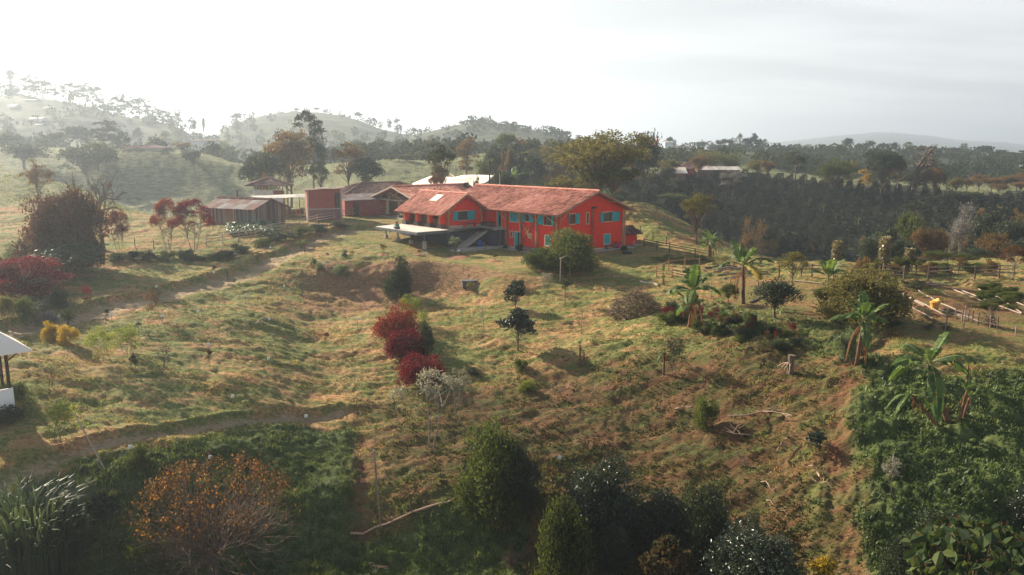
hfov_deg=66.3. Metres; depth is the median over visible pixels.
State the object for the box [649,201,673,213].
tree
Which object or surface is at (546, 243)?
window
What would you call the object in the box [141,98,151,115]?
eucalyptus tree
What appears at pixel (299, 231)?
hedge bush
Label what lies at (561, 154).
tree
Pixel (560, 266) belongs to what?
goal frame
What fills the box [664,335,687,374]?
shrub
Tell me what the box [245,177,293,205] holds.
lookout hut
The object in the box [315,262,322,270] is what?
bush
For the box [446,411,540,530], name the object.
bush
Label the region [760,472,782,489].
fallen branch
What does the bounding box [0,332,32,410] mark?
garden tent
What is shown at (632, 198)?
tree
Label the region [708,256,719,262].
grass tussock
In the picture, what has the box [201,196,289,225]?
plank shed
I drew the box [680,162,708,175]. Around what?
tree
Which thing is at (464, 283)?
stone block
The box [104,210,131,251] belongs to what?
tree
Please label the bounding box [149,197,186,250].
tree
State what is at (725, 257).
grass tussock
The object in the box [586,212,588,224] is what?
window
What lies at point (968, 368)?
banana plant
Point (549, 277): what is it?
shrub
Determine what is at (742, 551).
bush
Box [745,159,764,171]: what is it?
tree
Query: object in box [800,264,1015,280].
garden fence
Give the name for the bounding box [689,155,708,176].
tree
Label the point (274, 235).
hedge bush
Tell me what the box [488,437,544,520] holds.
bush
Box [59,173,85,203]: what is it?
dead tree
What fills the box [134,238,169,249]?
wire fence
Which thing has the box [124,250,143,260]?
hedge bush
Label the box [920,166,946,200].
tree
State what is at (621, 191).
tree
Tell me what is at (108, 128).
tree
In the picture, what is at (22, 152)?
tree
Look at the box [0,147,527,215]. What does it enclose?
meadow grass
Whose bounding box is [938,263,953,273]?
shrub
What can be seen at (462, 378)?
sapling
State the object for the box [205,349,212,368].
sapling
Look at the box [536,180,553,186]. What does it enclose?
tree
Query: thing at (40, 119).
distant house
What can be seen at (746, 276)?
plot edging
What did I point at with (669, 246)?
yard fence
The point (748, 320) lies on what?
weed clump
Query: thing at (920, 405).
banana plant
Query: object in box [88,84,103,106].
eucalyptus tree
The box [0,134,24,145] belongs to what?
tree
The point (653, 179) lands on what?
tree
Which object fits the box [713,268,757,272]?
plot edging
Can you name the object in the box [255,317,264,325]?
sapling
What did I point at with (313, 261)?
bush
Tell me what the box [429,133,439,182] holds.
tree
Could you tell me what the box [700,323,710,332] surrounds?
weed clump
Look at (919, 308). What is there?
weed plant
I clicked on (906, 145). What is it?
tree
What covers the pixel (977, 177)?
tree
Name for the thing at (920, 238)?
scrub bush
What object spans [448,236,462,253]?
young tree
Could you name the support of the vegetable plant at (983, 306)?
on the ground at (160, 171)
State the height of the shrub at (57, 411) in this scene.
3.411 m
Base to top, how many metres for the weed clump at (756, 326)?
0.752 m
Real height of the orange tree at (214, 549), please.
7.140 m
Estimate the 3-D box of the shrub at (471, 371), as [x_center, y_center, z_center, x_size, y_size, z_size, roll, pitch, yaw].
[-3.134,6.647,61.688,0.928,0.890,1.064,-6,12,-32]
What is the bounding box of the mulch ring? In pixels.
[445,255,468,258]
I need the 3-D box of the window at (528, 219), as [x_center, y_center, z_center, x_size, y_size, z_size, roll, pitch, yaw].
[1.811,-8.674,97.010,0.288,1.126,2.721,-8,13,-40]
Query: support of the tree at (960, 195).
on the ground at (160, 171)
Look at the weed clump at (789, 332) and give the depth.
57.87 m
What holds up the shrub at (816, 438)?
on the ground at (160, 171)
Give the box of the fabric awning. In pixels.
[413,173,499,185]
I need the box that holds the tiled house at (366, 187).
[339,181,410,213]
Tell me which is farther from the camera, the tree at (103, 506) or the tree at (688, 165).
the tree at (688, 165)
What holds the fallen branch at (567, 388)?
on the ground at (160, 171)
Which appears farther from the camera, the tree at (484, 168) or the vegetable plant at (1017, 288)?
the tree at (484, 168)
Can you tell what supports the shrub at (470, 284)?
on the ground at (160, 171)
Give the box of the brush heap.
[603,284,663,320]
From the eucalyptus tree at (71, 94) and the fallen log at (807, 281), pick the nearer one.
the fallen log at (807, 281)
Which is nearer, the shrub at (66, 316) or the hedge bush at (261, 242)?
the shrub at (66, 316)
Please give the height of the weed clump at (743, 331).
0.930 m
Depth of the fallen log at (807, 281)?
76.02 m
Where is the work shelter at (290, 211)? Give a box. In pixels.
[252,194,305,216]
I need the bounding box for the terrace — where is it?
[375,223,508,252]
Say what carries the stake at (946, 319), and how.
on the ground at (160, 171)
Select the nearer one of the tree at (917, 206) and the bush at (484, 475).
the bush at (484, 475)
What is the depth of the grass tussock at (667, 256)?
90.09 m
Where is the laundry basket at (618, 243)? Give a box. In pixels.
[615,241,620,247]
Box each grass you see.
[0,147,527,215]
[0,467,95,574]
[4,421,534,574]
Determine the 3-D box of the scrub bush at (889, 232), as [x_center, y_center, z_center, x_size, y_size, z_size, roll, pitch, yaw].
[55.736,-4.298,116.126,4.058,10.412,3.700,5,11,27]
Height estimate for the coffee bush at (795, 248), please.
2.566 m
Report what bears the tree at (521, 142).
on the ground at (160, 171)
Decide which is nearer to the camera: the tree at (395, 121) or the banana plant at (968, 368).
the banana plant at (968, 368)
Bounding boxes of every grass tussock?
[662,253,674,260]
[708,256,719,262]
[722,256,733,262]
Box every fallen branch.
[368,562,388,573]
[550,376,576,392]
[724,419,750,434]
[728,398,791,416]
[738,454,747,466]
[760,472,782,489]
[774,430,795,452]
[799,459,819,476]
[810,464,831,487]
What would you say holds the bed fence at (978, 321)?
on the ground at (160, 171)
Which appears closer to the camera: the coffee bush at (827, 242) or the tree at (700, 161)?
the coffee bush at (827, 242)
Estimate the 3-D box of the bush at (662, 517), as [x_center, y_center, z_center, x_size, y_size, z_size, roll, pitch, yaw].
[8.653,12.973,43.652,3.650,4.016,3.527,-4,11,-24]
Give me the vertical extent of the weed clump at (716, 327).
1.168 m
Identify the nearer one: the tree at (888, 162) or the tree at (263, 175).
the tree at (263, 175)
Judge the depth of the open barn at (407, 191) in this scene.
119.79 m
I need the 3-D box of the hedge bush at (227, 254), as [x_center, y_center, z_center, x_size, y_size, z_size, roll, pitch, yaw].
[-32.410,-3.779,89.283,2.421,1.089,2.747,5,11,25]
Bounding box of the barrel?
[477,240,481,246]
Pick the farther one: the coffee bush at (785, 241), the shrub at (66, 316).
the coffee bush at (785, 241)
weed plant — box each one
[722,315,729,322]
[783,321,790,329]
[914,306,929,312]
[920,309,933,314]
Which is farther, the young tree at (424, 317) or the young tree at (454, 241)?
the young tree at (454, 241)
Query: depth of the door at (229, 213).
108.00 m
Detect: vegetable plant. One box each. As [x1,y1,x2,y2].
[974,289,991,294]
[975,284,987,289]
[976,291,991,298]
[979,302,989,308]
[985,302,998,309]
[989,281,1003,287]
[998,295,1011,299]
[999,297,1010,303]
[1001,294,1019,299]
[1001,304,1018,308]
[1007,287,1018,291]
[1012,291,1023,297]
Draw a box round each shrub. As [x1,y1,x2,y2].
[0,381,27,401]
[0,404,27,425]
[7,473,37,498]
[18,315,29,328]
[32,299,53,314]
[34,309,58,323]
[37,399,88,450]
[60,311,76,324]
[81,284,91,307]
[82,326,116,362]
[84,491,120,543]
[107,322,141,357]
[122,441,152,470]
[122,515,171,564]
[295,239,310,247]
[466,281,474,290]
[466,367,478,375]
[511,279,524,286]
[513,358,527,371]
[515,244,522,250]
[517,379,539,391]
[540,273,553,289]
[620,245,627,250]
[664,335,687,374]
[692,397,719,429]
[745,507,762,533]
[805,430,826,453]
[833,325,857,363]
[853,256,871,272]
[873,258,886,272]
[882,263,905,273]
[891,255,912,273]
[911,257,925,273]
[918,262,940,273]
[926,261,949,272]
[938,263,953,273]
[950,257,967,272]
[961,261,983,272]
[970,262,992,272]
[982,258,1000,272]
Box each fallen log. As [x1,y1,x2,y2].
[639,280,657,285]
[793,280,822,283]
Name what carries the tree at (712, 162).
on the ground at (160, 171)
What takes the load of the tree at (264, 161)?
on the ground at (160, 171)
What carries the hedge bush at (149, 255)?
on the ground at (160, 171)
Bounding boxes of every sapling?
[128,352,139,375]
[144,290,158,316]
[155,344,172,366]
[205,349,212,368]
[231,243,240,256]
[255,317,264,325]
[298,268,304,295]
[321,331,328,346]
[446,367,471,424]
[881,455,902,497]
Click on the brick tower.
(322, 200)
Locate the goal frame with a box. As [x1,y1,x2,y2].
[559,255,570,280]
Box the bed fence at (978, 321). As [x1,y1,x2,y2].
[955,308,998,329]
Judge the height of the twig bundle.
2.620 m
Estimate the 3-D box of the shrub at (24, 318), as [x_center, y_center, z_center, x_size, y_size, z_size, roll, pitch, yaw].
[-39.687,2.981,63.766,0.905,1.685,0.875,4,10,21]
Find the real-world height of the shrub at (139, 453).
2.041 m
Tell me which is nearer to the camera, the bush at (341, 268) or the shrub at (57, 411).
the shrub at (57, 411)
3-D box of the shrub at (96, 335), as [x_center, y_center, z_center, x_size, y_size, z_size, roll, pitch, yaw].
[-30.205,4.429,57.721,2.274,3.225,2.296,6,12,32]
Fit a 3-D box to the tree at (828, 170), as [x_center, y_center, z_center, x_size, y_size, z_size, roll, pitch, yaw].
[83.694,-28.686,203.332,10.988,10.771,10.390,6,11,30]
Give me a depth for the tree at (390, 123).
728.84 m
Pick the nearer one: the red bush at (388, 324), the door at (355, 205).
the red bush at (388, 324)
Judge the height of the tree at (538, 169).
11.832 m
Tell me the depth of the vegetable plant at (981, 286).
71.21 m
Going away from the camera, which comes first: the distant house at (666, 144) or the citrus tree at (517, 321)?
the citrus tree at (517, 321)
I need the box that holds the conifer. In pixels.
[2,67,22,95]
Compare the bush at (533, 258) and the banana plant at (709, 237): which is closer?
the bush at (533, 258)
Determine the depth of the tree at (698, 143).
518.24 m
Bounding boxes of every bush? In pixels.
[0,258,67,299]
[0,293,16,318]
[1,245,22,264]
[13,295,34,317]
[18,241,113,279]
[39,320,58,342]
[41,287,69,309]
[56,324,80,344]
[107,252,127,260]
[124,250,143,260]
[141,249,158,260]
[158,250,176,261]
[176,249,195,258]
[184,254,206,261]
[204,252,221,260]
[216,250,239,258]
[231,245,251,253]
[253,237,273,247]
[262,230,284,242]
[278,231,300,239]
[292,226,315,236]
[308,223,328,232]
[309,257,316,265]
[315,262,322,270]
[326,220,349,226]
[331,263,349,276]
[370,301,420,344]
[381,253,412,300]
[382,326,428,361]
[394,351,447,387]
[418,319,434,355]
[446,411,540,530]
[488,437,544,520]
[521,246,561,268]
[540,224,604,273]
[566,450,649,553]
[633,487,689,553]
[638,534,693,574]
[673,476,740,574]
[695,515,808,574]
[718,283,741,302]
[774,247,784,256]
[781,239,789,249]
[792,244,799,251]
[801,246,812,257]
[805,239,816,251]
[808,555,839,574]
[810,261,922,332]
[824,237,831,247]
[826,249,831,259]
[852,246,859,259]
[857,236,879,262]
[876,224,898,261]
[876,293,903,327]
[876,529,941,574]
[890,238,922,261]
[895,208,925,260]
[900,515,1023,574]
[904,507,1005,574]
[910,224,933,260]
[920,249,954,260]
[924,227,951,260]
[948,253,978,259]
[962,234,974,245]
[965,238,974,249]
[967,247,993,258]
[968,209,1003,247]
[974,231,1010,257]
[991,217,1023,254]
[999,240,1023,255]
[1002,486,1023,524]
[1003,202,1012,215]
[1010,208,1020,222]
[1015,205,1022,219]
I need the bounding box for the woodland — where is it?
[0,89,1023,186]
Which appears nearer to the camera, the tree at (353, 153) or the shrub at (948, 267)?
the shrub at (948, 267)
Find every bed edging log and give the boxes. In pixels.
[902,293,944,314]
[950,287,983,301]
[999,305,1020,313]
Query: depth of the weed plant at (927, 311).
62.63 m
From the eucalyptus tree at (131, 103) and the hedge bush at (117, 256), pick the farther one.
the eucalyptus tree at (131, 103)
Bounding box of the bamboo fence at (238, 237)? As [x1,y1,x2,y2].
[206,208,358,244]
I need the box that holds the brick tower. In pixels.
[302,186,342,221]
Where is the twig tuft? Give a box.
[501,545,521,569]
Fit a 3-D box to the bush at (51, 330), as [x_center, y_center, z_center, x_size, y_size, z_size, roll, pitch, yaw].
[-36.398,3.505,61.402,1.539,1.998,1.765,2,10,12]
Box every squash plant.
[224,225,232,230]
[260,220,273,224]
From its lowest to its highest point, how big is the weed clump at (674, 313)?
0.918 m
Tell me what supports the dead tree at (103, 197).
on the ground at (160, 171)
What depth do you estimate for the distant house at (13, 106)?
444.98 m
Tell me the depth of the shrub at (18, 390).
51.17 m
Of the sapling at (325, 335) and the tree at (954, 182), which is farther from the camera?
the tree at (954, 182)
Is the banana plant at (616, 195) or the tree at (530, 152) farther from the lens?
the tree at (530, 152)
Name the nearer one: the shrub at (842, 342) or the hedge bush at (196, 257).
the shrub at (842, 342)
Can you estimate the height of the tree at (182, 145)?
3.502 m
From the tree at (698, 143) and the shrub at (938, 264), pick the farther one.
the tree at (698, 143)
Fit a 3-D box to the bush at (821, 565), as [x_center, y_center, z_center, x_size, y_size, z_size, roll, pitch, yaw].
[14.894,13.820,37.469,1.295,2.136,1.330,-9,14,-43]
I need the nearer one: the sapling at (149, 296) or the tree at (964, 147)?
the sapling at (149, 296)
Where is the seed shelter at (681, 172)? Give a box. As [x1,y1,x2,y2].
[670,167,687,179]
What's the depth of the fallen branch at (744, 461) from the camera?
47.37 m
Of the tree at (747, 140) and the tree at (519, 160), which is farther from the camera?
the tree at (747, 140)
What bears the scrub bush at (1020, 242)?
on the ground at (160, 171)
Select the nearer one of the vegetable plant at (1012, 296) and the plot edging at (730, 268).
the vegetable plant at (1012, 296)
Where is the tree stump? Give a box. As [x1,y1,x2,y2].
[777,354,802,374]
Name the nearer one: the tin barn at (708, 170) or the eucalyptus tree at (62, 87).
the tin barn at (708, 170)
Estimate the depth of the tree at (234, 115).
644.54 m
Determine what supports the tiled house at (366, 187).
on the ground at (160, 171)
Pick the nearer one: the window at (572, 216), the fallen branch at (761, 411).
the fallen branch at (761, 411)
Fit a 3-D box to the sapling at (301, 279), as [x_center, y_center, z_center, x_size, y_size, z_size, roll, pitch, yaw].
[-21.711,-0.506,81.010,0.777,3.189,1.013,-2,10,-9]
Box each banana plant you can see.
[502,166,530,177]
[578,338,585,366]
[602,188,625,200]
[656,348,671,375]
[661,264,665,285]
[667,264,721,327]
[700,228,723,261]
[716,240,773,303]
[808,259,846,286]
[829,291,889,366]
[886,390,941,427]
[888,332,976,423]
[958,380,977,420]
[963,362,970,384]
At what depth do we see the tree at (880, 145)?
511.41 m
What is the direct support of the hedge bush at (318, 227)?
on the ground at (160, 171)
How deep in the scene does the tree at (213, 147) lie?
256.80 m
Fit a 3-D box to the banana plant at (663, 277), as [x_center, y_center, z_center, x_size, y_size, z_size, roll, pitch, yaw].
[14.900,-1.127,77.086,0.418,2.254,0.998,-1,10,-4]
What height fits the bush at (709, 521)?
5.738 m
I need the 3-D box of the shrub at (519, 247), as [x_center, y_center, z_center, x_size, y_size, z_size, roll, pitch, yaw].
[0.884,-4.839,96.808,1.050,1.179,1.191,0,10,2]
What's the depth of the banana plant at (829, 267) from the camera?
71.83 m
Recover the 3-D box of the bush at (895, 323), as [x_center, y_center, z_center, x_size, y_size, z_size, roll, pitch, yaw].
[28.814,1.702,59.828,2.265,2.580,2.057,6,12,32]
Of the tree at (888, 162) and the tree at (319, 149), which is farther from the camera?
the tree at (888, 162)
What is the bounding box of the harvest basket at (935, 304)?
[929,298,941,309]
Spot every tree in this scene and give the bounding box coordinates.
[0,82,5,95]
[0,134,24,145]
[0,142,54,169]
[8,188,91,272]
[17,159,55,199]
[20,76,30,95]
[26,74,39,96]
[33,78,45,98]
[35,139,50,147]
[39,79,51,99]
[41,182,112,273]
[44,132,67,147]
[48,84,59,99]
[53,145,120,184]
[58,82,67,98]
[58,125,97,147]
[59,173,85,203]
[64,81,79,100]
[73,84,86,103]
[80,171,126,249]
[81,82,94,106]
[83,140,121,170]
[84,120,122,142]
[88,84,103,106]
[98,97,106,106]
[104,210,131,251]
[106,99,114,110]
[110,94,122,115]
[113,451,300,574]
[116,93,129,116]
[126,96,137,117]
[131,127,143,143]
[134,95,142,115]
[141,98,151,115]
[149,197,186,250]
[151,106,162,116]
[156,108,167,120]
[159,129,175,146]
[164,111,176,121]
[167,197,216,250]
[171,142,192,149]
[173,109,183,124]
[181,149,204,169]
[187,115,198,133]
[201,117,205,132]
[205,143,220,156]
[219,140,229,147]
[229,113,240,119]
[235,148,284,189]
[250,249,262,261]
[261,172,269,189]
[262,128,313,207]
[292,110,329,187]
[308,156,329,186]
[330,142,364,184]
[346,155,385,181]
[353,112,362,119]
[375,148,406,159]
[387,119,392,130]
[388,366,465,449]
[393,117,400,128]
[397,293,422,320]
[399,154,411,161]
[414,151,424,159]
[417,309,429,324]
[424,141,457,183]
[428,171,443,183]
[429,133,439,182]
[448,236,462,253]
[454,137,479,174]
[473,172,478,185]
[474,158,495,183]
[480,144,517,172]
[486,171,510,183]
[494,133,518,147]
[495,307,536,350]
[498,150,511,171]
[498,171,515,184]
[503,284,525,307]
[508,164,527,184]
[509,143,527,184]
[512,137,527,158]
[515,174,541,184]
[518,149,535,159]
[521,153,547,184]
[522,142,538,150]
[528,150,548,165]
[528,490,597,574]
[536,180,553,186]
[538,140,561,176]
[542,173,562,186]
[543,129,659,191]
[543,173,597,188]
[551,165,570,175]
[556,139,569,175]
[561,278,572,296]
[564,161,579,179]
[589,159,642,196]
[610,188,627,200]
[622,195,642,201]
[630,127,663,199]
[638,173,657,192]
[638,194,661,202]
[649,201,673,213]
[656,166,676,182]
[656,192,687,204]
[657,158,672,169]
[665,160,680,173]
[678,191,716,244]
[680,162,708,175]
[684,193,715,236]
[688,149,732,165]
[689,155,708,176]
[693,142,707,146]
[704,140,713,146]
[711,152,750,168]
[719,170,748,195]
[720,139,728,144]
[735,133,743,143]
[739,216,768,253]
[742,137,752,147]
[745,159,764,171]
[746,276,807,318]
[750,133,757,144]
[752,138,763,146]
[759,161,775,173]
[759,239,779,257]
[777,251,814,285]
[783,151,808,183]
[812,157,857,196]
[812,287,838,310]
[831,240,842,263]
[841,138,853,148]
[844,160,858,179]
[858,169,872,193]
[860,147,906,196]
[862,140,875,146]
[876,143,887,148]
[877,235,892,278]
[890,142,900,149]
[890,155,909,187]
[897,171,929,186]
[900,193,932,222]
[902,141,914,147]
[903,247,916,272]
[911,144,944,198]
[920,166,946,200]
[932,189,984,203]
[932,202,978,259]
[946,177,964,190]
[959,142,969,153]
[963,178,976,190]
[969,174,989,189]
[970,145,994,152]
[976,177,1006,191]
[988,183,1011,192]
[996,175,1018,190]
[996,243,1023,277]
[1005,174,1020,189]
[1009,182,1023,190]
[1013,172,1023,181]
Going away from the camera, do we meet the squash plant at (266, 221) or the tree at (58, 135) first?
the squash plant at (266, 221)
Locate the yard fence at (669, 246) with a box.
[643,238,713,260]
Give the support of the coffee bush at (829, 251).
on the ground at (160, 171)
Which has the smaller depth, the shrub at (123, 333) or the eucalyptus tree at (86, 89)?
the shrub at (123, 333)
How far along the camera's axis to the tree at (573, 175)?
204.72 m
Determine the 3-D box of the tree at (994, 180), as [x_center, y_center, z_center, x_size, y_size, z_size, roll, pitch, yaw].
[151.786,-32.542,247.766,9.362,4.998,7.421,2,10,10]
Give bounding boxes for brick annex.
[342,193,386,215]
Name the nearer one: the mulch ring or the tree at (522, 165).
the mulch ring
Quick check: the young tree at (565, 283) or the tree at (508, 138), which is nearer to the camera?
the young tree at (565, 283)
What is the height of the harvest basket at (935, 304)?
0.908 m
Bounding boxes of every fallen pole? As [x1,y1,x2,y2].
[350,512,410,534]
[410,497,457,512]
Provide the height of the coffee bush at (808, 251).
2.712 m
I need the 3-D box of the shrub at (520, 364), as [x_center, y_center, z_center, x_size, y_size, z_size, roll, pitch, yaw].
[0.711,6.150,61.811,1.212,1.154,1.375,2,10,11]
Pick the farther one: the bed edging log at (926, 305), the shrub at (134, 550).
the bed edging log at (926, 305)
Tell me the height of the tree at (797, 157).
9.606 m
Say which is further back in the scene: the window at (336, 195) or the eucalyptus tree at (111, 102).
the eucalyptus tree at (111, 102)
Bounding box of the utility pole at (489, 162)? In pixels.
[483,161,495,183]
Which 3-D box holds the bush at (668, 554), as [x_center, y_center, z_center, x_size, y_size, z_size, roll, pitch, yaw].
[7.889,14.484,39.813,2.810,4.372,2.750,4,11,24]
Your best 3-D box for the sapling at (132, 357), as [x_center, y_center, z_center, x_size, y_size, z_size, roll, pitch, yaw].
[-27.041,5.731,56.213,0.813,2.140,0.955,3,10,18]
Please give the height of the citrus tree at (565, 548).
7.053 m
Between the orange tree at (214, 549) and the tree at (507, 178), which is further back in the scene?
the tree at (507, 178)
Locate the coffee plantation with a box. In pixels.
[660,165,1023,252]
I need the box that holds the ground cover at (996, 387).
[660,298,1023,574]
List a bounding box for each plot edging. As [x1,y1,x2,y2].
[704,265,736,267]
[713,266,745,269]
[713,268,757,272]
[717,270,767,275]
[723,274,770,278]
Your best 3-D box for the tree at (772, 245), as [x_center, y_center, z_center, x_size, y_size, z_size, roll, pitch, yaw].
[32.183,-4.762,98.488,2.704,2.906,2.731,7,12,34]
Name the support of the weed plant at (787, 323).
on the ground at (160, 171)
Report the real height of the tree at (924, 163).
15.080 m
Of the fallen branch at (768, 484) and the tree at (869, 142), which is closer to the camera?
the fallen branch at (768, 484)
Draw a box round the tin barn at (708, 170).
[693,166,741,179]
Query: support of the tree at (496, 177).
on the ground at (160, 171)
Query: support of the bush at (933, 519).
on the ground at (160, 171)
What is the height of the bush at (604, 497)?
5.948 m
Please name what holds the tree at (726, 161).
on the ground at (160, 171)
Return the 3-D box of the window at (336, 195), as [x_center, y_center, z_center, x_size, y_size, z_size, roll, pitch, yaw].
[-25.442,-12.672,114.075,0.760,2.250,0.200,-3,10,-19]
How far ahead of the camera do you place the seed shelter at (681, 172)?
220.00 m
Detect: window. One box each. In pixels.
[334,193,339,207]
[453,210,474,220]
[509,212,517,222]
[520,213,532,221]
[538,215,552,225]
[544,235,550,246]
[569,213,579,224]
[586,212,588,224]
[600,211,619,221]
[603,233,610,244]
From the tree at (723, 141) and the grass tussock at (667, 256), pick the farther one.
the tree at (723, 141)
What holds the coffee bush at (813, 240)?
on the ground at (160, 171)
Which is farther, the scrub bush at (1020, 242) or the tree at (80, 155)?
the tree at (80, 155)
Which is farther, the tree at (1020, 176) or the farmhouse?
the tree at (1020, 176)
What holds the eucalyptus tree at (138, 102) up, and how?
on the ground at (160, 171)
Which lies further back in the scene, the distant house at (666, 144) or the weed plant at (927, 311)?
the distant house at (666, 144)
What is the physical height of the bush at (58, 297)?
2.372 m
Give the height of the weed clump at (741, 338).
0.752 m
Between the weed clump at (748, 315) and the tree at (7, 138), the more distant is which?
the tree at (7, 138)
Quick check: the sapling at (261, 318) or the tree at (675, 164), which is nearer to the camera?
the sapling at (261, 318)
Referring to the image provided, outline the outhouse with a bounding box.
[625,225,642,244]
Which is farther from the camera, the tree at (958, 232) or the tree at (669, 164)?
the tree at (669, 164)
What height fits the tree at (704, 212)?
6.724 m
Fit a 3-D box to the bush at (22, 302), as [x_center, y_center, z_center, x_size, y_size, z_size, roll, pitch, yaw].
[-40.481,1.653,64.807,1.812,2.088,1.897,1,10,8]
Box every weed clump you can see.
[656,311,677,323]
[664,301,678,310]
[666,309,679,317]
[678,314,688,321]
[691,319,702,328]
[697,326,709,334]
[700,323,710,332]
[709,323,726,337]
[710,323,732,334]
[721,312,738,323]
[723,316,741,324]
[734,327,753,337]
[734,334,747,342]
[741,318,761,327]
[744,313,757,322]
[750,324,761,332]
[754,324,774,333]
[763,324,777,333]
[766,339,785,349]
[774,342,795,350]
[780,329,797,337]
[788,336,802,346]
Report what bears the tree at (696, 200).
on the ground at (160, 171)
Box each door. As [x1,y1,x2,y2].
[226,209,232,223]
[353,203,358,215]
[497,211,501,226]
[514,231,517,247]
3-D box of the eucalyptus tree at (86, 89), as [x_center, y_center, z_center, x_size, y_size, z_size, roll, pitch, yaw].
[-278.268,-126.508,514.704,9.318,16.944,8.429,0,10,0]
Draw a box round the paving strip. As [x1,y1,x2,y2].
[501,246,634,252]
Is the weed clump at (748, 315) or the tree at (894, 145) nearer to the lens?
the weed clump at (748, 315)
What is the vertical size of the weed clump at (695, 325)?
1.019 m
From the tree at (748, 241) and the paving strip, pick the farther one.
the tree at (748, 241)
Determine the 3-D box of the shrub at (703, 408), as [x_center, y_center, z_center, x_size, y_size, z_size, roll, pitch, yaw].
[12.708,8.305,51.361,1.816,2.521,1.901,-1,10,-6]
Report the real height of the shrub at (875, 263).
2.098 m
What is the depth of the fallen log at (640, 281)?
78.15 m
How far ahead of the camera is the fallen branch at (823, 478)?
44.08 m
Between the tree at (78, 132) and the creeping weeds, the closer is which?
the creeping weeds
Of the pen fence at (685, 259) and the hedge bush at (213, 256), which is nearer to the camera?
the pen fence at (685, 259)
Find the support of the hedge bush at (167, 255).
on the ground at (160, 171)
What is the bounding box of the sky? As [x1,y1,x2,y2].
[0,0,1023,146]
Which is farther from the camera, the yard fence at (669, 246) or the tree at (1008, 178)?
the tree at (1008, 178)
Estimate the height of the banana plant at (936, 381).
5.616 m
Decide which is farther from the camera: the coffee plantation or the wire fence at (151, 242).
the coffee plantation
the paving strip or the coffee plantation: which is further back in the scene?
the coffee plantation
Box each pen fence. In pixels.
[656,257,699,270]
[656,266,686,279]
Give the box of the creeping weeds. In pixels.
[342,323,875,574]
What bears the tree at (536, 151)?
on the ground at (160, 171)
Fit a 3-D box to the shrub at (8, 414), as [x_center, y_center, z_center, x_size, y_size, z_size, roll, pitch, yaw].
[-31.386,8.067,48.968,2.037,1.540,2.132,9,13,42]
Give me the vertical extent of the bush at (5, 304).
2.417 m
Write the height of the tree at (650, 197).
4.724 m
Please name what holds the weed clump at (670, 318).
on the ground at (160, 171)
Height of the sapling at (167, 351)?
1.893 m
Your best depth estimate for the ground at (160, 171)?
57.57 m
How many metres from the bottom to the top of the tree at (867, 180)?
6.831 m
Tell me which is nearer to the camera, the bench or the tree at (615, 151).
the bench
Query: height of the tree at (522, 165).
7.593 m
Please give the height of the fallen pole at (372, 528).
1.067 m
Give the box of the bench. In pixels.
[604,244,616,248]
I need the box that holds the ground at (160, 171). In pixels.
[0,95,1023,574]
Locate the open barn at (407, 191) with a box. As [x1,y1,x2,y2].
[371,183,471,219]
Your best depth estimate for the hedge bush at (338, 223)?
105.37 m
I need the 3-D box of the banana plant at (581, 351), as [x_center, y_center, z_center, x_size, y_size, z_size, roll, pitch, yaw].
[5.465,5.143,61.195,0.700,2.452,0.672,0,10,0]
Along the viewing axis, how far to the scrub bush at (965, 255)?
99.48 m
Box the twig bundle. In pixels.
[981,297,999,326]
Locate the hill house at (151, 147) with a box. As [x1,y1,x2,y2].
[118,145,174,149]
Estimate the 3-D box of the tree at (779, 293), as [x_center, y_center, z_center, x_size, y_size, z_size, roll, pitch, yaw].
[21.192,0.890,62.697,4.633,3.689,4.149,6,11,29]
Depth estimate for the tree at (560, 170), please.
198.11 m
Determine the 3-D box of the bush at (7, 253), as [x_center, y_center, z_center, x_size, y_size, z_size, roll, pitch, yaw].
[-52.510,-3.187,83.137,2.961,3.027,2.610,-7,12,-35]
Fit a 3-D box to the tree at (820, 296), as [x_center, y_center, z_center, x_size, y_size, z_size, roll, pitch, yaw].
[25.868,1.029,64.398,2.432,2.446,1.781,2,10,9]
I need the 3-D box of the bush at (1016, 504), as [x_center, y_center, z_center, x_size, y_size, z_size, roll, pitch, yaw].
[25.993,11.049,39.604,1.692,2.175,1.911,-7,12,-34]
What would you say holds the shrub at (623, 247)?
on the ground at (160, 171)
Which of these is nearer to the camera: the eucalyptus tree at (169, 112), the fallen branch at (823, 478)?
the fallen branch at (823, 478)
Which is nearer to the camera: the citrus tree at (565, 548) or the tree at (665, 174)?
the citrus tree at (565, 548)
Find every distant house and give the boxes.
[8,104,21,108]
[28,117,46,121]
[191,140,219,150]
[663,141,672,147]
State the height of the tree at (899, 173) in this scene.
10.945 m
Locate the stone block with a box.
[461,279,476,287]
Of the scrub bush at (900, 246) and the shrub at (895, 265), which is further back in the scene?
the scrub bush at (900, 246)
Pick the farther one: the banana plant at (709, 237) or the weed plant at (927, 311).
the banana plant at (709, 237)
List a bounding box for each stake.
[73,411,104,468]
[373,450,380,528]
[410,493,411,513]
[945,308,948,330]
[963,305,966,332]
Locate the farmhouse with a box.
[394,183,636,250]
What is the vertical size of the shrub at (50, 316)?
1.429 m
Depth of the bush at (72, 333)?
59.99 m
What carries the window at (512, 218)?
in the farmhouse

